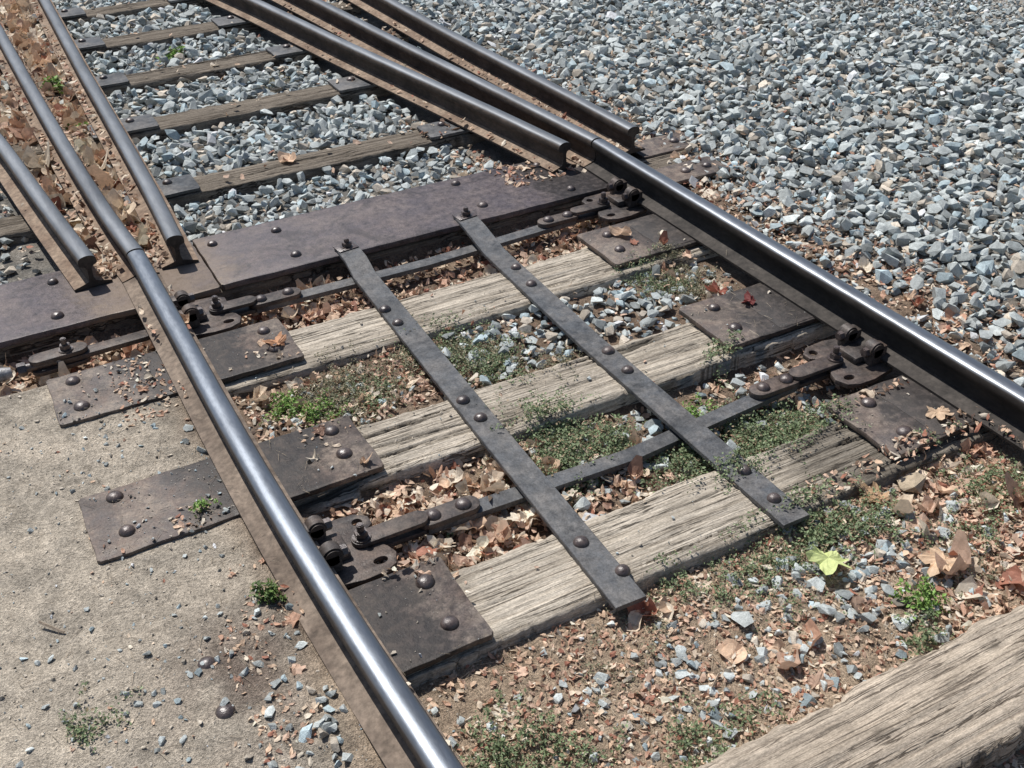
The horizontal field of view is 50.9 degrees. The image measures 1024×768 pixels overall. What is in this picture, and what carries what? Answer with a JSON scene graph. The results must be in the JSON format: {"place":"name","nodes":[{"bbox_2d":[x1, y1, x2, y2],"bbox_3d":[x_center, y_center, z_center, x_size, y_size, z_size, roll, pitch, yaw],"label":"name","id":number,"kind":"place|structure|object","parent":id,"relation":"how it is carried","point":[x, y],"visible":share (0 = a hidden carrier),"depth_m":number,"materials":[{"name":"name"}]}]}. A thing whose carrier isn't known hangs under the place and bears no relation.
{"place":"outdoors","nodes":[
{"label":"outdoors","id":0,"kind":"place"},
{"bbox_2d":[170,177,646,337],"bbox_3d":[-0.259,-0.400,3.228,1.504,0.097,0.225,-18,37,-22],"label":"switch rod","id":1,"kind":"object","parent":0,"point":[212,315],"visible":0.94,"depth_m":3.19,"materials":[{"name":"grey metal"}]},
{"bbox_2d":[0,0,1023,767],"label":"ground","id":2,"kind":"structure","parent":0,"point":[74,592],"depth_m":2.09,"materials":[{"name":"grey gravel"}]},
{"bbox_2d":[4,0,214,31],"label":"railroad tie","id":3,"kind":"object","parent":2,"relation":"on","point":[135,9],"visible":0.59,"depth_m":5.68,"materials":[{"name":"brown wood"}]},
{"bbox_2d":[32,7,85,22],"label":"tie plate","id":4,"kind":"object","parent":3,"relation":"on","point":[72,13],"visible":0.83,"depth_m":5.57,"materials":[{"name":"metal"}]},
{"bbox_2d":[167,0,189,2],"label":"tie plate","id":5,"kind":"object","parent":3,"relation":"on","point":[172,1],"visible":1,"depth_m":5.74,"materials":[{"name":"metal"}]},
{"bbox_2d":[0,0,360,72],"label":"railroad tie","id":6,"kind":"object","parent":2,"relation":"on","point":[129,41],"visible":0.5,"depth_m":5.27,"materials":[{"name":"brown wood"}]},
{"bbox_2d":[50,36,105,53],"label":"tie plate","id":7,"kind":"object","parent":6,"relation":"on","point":[90,43],"visible":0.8,"depth_m":5.12,"materials":[{"name":"metal"}]},
{"bbox_2d":[211,15,250,27],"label":"tie plate","id":8,"kind":"object","parent":6,"relation":"on","point":[222,22],"visible":0.69,"depth_m":5.37,"materials":[{"name":"metal"}]},
{"bbox_2d":[0,29,408,110],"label":"railroad tie","id":9,"kind":"object","parent":2,"relation":"on","point":[162,77],"visible":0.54,"depth_m":4.80,"materials":[{"name":"brown wood"}]},
{"bbox_2d":[64,72,129,88],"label":"tie plate","id":10,"kind":"object","parent":9,"relation":"on","point":[111,80],"visible":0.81,"depth_m":4.65,"materials":[{"name":"metal"}]},
{"bbox_2d":[266,43,307,57],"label":"tie plate","id":11,"kind":"object","parent":9,"relation":"on","point":[284,50],"visible":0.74,"depth_m":4.95,"materials":[{"name":"metal"}]},
{"bbox_2d":[347,0,644,153],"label":"railroad rail","id":12,"kind":"object","parent":9,"relation":"on","point":[445,42],"visible":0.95,"depth_m":4.42,"materials":[{"name":"metal"}]},
{"bbox_2d":[11,61,462,154],"bbox_3d":[-1.341,-0.990,4.323,2.496,0.165,0.172,-18,37,-22],"label":"railroad tie","id":13,"kind":"object","parent":2,"relation":"on","point":[206,117],"visible":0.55,"depth_m":4.36,"materials":[{"name":"brown wood"}]},
{"bbox_2d":[86,114,158,139],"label":"tie plate","id":14,"kind":"object","parent":13,"relation":"on","point":[140,123],"visible":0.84,"depth_m":4.20,"materials":[{"name":"metal"}]},
{"bbox_2d":[328,76,375,92],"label":"tie plate","id":15,"kind":"object","parent":13,"relation":"on","point":[347,84],"visible":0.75,"depth_m":4.54,"materials":[{"name":"metal"}]},
{"bbox_2d":[0,130,486,247],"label":"railroad tie","id":16,"kind":"object","parent":2,"relation":"on","point":[213,185],"visible":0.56,"depth_m":3.85,"materials":[{"name":"brown wood"}]},
{"bbox_2d":[0,133,112,291],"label":"railroad rail","id":17,"kind":"object","parent":16,"relation":"on","point":[70,253],"visible":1,"depth_m":3.32,"materials":[{"name":"grey metal"}]},
{"bbox_2d":[0,20,159,282],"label":"railroad rail","id":18,"kind":"object","parent":16,"relation":"on","point":[110,225],"visible":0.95,"depth_m":3.67,"materials":[{"name":"grey metal"}]},
{"bbox_2d":[29,0,198,269],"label":"railroad rail","id":19,"kind":"object","parent":16,"relation":"on","point":[153,203],"visible":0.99,"depth_m":3.79,"materials":[{"name":"grey metal"}]},
{"bbox_2d":[122,174,200,203],"bbox_3d":[-1.208,-0.671,3.685,0.252,0.025,0.144,-18,37,-22],"label":"tie plate","id":20,"kind":"object","parent":16,"relation":"on","point":[178,185],"visible":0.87,"depth_m":3.69,"materials":[{"name":"metal"}]},
{"bbox_2d":[271,0,601,167],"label":"railroad rail","id":21,"kind":"object","parent":16,"relation":"on","point":[380,42],"visible":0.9,"depth_m":4.44,"materials":[{"name":"metal"}]},
{"bbox_2d":[417,120,469,139],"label":"tie plate","id":22,"kind":"object","parent":16,"relation":"on","point":[433,133],"visible":0.67,"depth_m":4.07,"materials":[{"name":"metal"}]},
{"bbox_2d":[0,150,700,359],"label":"railroad tie","id":23,"kind":"object","parent":2,"relation":"on","point":[228,295],"visible":0.12,"depth_m":3.21,"materials":[{"name":"brown wood"}]},
{"bbox_2d":[0,162,609,347],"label":"switch head plate","id":24,"kind":"object","parent":23,"relation":"on","point":[43,305],"visible":0.86,"depth_m":3.31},
{"bbox_2d":[205,0,576,173],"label":"railroad rail","id":25,"kind":"object","parent":24,"relation":"on","point":[545,149],"visible":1,"depth_m":4.31,"materials":[{"name":"metal"}]},
{"bbox_2d":[632,132,699,159],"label":"tie plate","id":26,"kind":"object","parent":23,"relation":"on","point":[655,147],"visible":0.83,"depth_m":3.91,"materials":[{"name":"metal"}]},
{"bbox_2d":[655,156,729,183],"bbox_3d":[0.614,-0.742,3.724,0.262,0.027,0.132,-18,37,-22],"label":"tie plate","id":27,"kind":"object","parent":23,"relation":"on","point":[679,173],"visible":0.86,"depth_m":3.71,"materials":[{"name":"metal"}]},
{"bbox_2d":[223,244,718,397],"bbox_3d":[-0.275,-0.126,3.007,2.079,0.164,0.218,-18,37,-22],"label":"railroad tie","id":28,"kind":"object","parent":2,"relation":"on","point":[584,273],"visible":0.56,"depth_m":2.99,"materials":[{"name":"brown wood"}]},
{"bbox_2d":[46,318,303,427],"bbox_3d":[-0.852,-0.041,2.733,0.609,0.027,0.226,-18,37,-22],"label":"tie plate","id":29,"kind":"object","parent":28,"relation":"on","point":[225,349],"visible":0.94,"depth_m":2.71,"materials":[{"name":"metal"}]},
{"bbox_2d":[452,206,809,528],"bbox_3d":[0.205,-0.139,2.810,0.086,0.058,1.650,-17,37,-21],"label":"steel strap","id":30,"kind":"object","parent":28,"relation":"on","point":[761,492],"visible":1,"depth_m":2.65,"materials":[{"name":"grey metal"}]},
{"bbox_2d":[577,214,699,267],"bbox_3d":[0.437,-0.463,3.299,0.425,0.027,0.235,-18,37,-22],"label":"tie plate","id":31,"kind":"object","parent":28,"relation":"on","point":[607,245],"visible":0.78,"depth_m":3.23,"materials":[{"name":"metal"}]},
{"bbox_2d":[627,215,693,248],"bbox_3d":[0.493,-0.481,3.324,0.209,0.006,0.211,-18,37,-22],"label":"slide chair","id":32,"kind":"object","parent":31,"relation":"on","point":[649,227],"visible":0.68,"depth_m":3.31,"materials":[{"name":"metal"}]},
{"bbox_2d":[584,138,1023,451],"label":"railroad rail","id":33,"kind":"object","parent":28,"relation":"on","point":[951,375],"visible":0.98,"depth_m":2.84,"materials":[{"name":"silver metal"}]},
{"bbox_2d":[303,323,892,587],"bbox_3d":[0.254,0.124,2.435,1.506,0.097,0.200,-19,38,-23],"label":"switch rod","id":34,"kind":"object","parent":33,"relation":"attached to","point":[351,554],"visible":0.98,"depth_m":2.37,"materials":[{"name":"metal"}]},
{"bbox_2d":[0,0,1023,767],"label":"gravel","id":35,"kind":"structure","parent":2,"relation":"on","point":[902,70],"depth_m":3.99,"materials":[{"name":"grey gravel"}]},
{"bbox_2d":[0,0,1023,767],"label":"dry leaves","id":36,"kind":"object","parent":2,"relation":"on","point":[490,532],"visible":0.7,"depth_m":2.37,"materials":[{"name":"brown plant"}]},
{"bbox_2d":[0,330,149,382],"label":"switch throw rod","id":37,"kind":"object","parent":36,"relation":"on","point":[75,354],"visible":0.97,"depth_m":2.81,"materials":[{"name":"metal"}]},
{"bbox_2d":[1,250,1023,767],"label":"dry straw","id":38,"kind":"object","parent":2,"relation":"on","point":[569,608],"visible":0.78,"depth_m":2.00,"materials":[{"name":"beige plant"}]},
{"bbox_2d":[40,45,1023,767],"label":"weeds","id":39,"kind":"object","parent":2,"relation":"on","point":[926,593],"visible":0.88,"depth_m":2.35,"materials":[{"name":"green plant"}]},
{"bbox_2d":[293,321,836,513],"bbox_3d":[-0.032,0.122,2.631,2.079,0.164,0.215,-18,37,-22],"label":"railroad tie","id":40,"kind":"object","parent":2,"relation":"on","point":[669,371],"visible":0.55,"depth_m":2.62,"materials":[{"name":"brown wood"}]},
{"bbox_2d":[78,415,383,564],"bbox_3d":[-0.607,0.214,2.346,0.623,0.027,0.229,-18,37,-22],"label":"tie plate","id":41,"kind":"object","parent":40,"relation":"on","point":[290,474],"visible":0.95,"depth_m":2.33,"materials":[{"name":"metal"}]},
{"bbox_2d":[679,283,818,350],"bbox_3d":[0.689,-0.209,2.915,0.422,0.027,0.233,-18,37,-22],"label":"tie plate","id":42,"kind":"object","parent":40,"relation":"on","point":[701,319],"visible":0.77,"depth_m":2.86,"materials":[{"name":"metal"}]},
{"bbox_2d":[733,285,812,327],"bbox_3d":[0.746,-0.224,2.935,0.208,0.006,0.211,-18,37,-22],"label":"slide chair","id":43,"kind":"object","parent":42,"relation":"on","point":[779,311],"visible":0.64,"depth_m":2.91,"materials":[{"name":"metal"}]},
{"bbox_2d":[405,421,998,688],"bbox_3d":[0.228,0.388,2.229,2.079,0.164,0.218,-18,37,-22],"label":"railroad tie","id":44,"kind":"object","parent":2,"relation":"on","point":[513,589],"visible":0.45,"depth_m":2.20,"materials":[{"name":"brown wood"}]},
{"bbox_2d":[123,250,465,767],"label":"railroad rail","id":45,"kind":"object","parent":44,"relation":"on","point":[397,723],"visible":0.99,"depth_m":2.06,"materials":[{"name":"silver metal"}]},
{"bbox_2d":[197,557,493,718],"bbox_3d":[-0.352,0.484,1.938,0.602,0.027,0.243,-18,37,-22],"label":"tie plate","id":46,"kind":"object","parent":44,"relation":"on","point":[446,615],"visible":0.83,"depth_m":2.00,"materials":[{"name":"metal"}]},
{"bbox_2d":[332,237,646,611],"bbox_3d":[-0.142,-0.016,2.643,0.078,0.058,1.665,-17,37,-21],"label":"steel strap","id":47,"kind":"object","parent":44,"relation":"on","point":[610,578],"visible":1,"depth_m":2.44,"materials":[{"name":"grey metal"}]},
{"bbox_2d":[826,375,981,459],"bbox_3d":[0.960,0.049,2.524,0.388,0.027,0.236,-18,37,-22],"label":"tie plate","id":48,"kind":"object","parent":44,"relation":"on","point":[886,420],"visible":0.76,"depth_m":2.47,"materials":[{"name":"metal"}]},
{"bbox_2d":[874,377,973,434],"bbox_3d":[1.003,0.039,2.538,0.210,0.006,0.212,-18,37,-22],"label":"slide chair","id":49,"kind":"object","parent":48,"relation":"on","point":[917,401],"visible":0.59,"depth_m":2.52,"materials":[{"name":"metal"}]},
{"bbox_2d":[697,605,1023,767],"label":"timber beam","id":50,"kind":"structure","parent":2,"relation":"on","point":[958,702],"depth_m":1.76,"materials":[{"name":"brown wood"}]}
]}

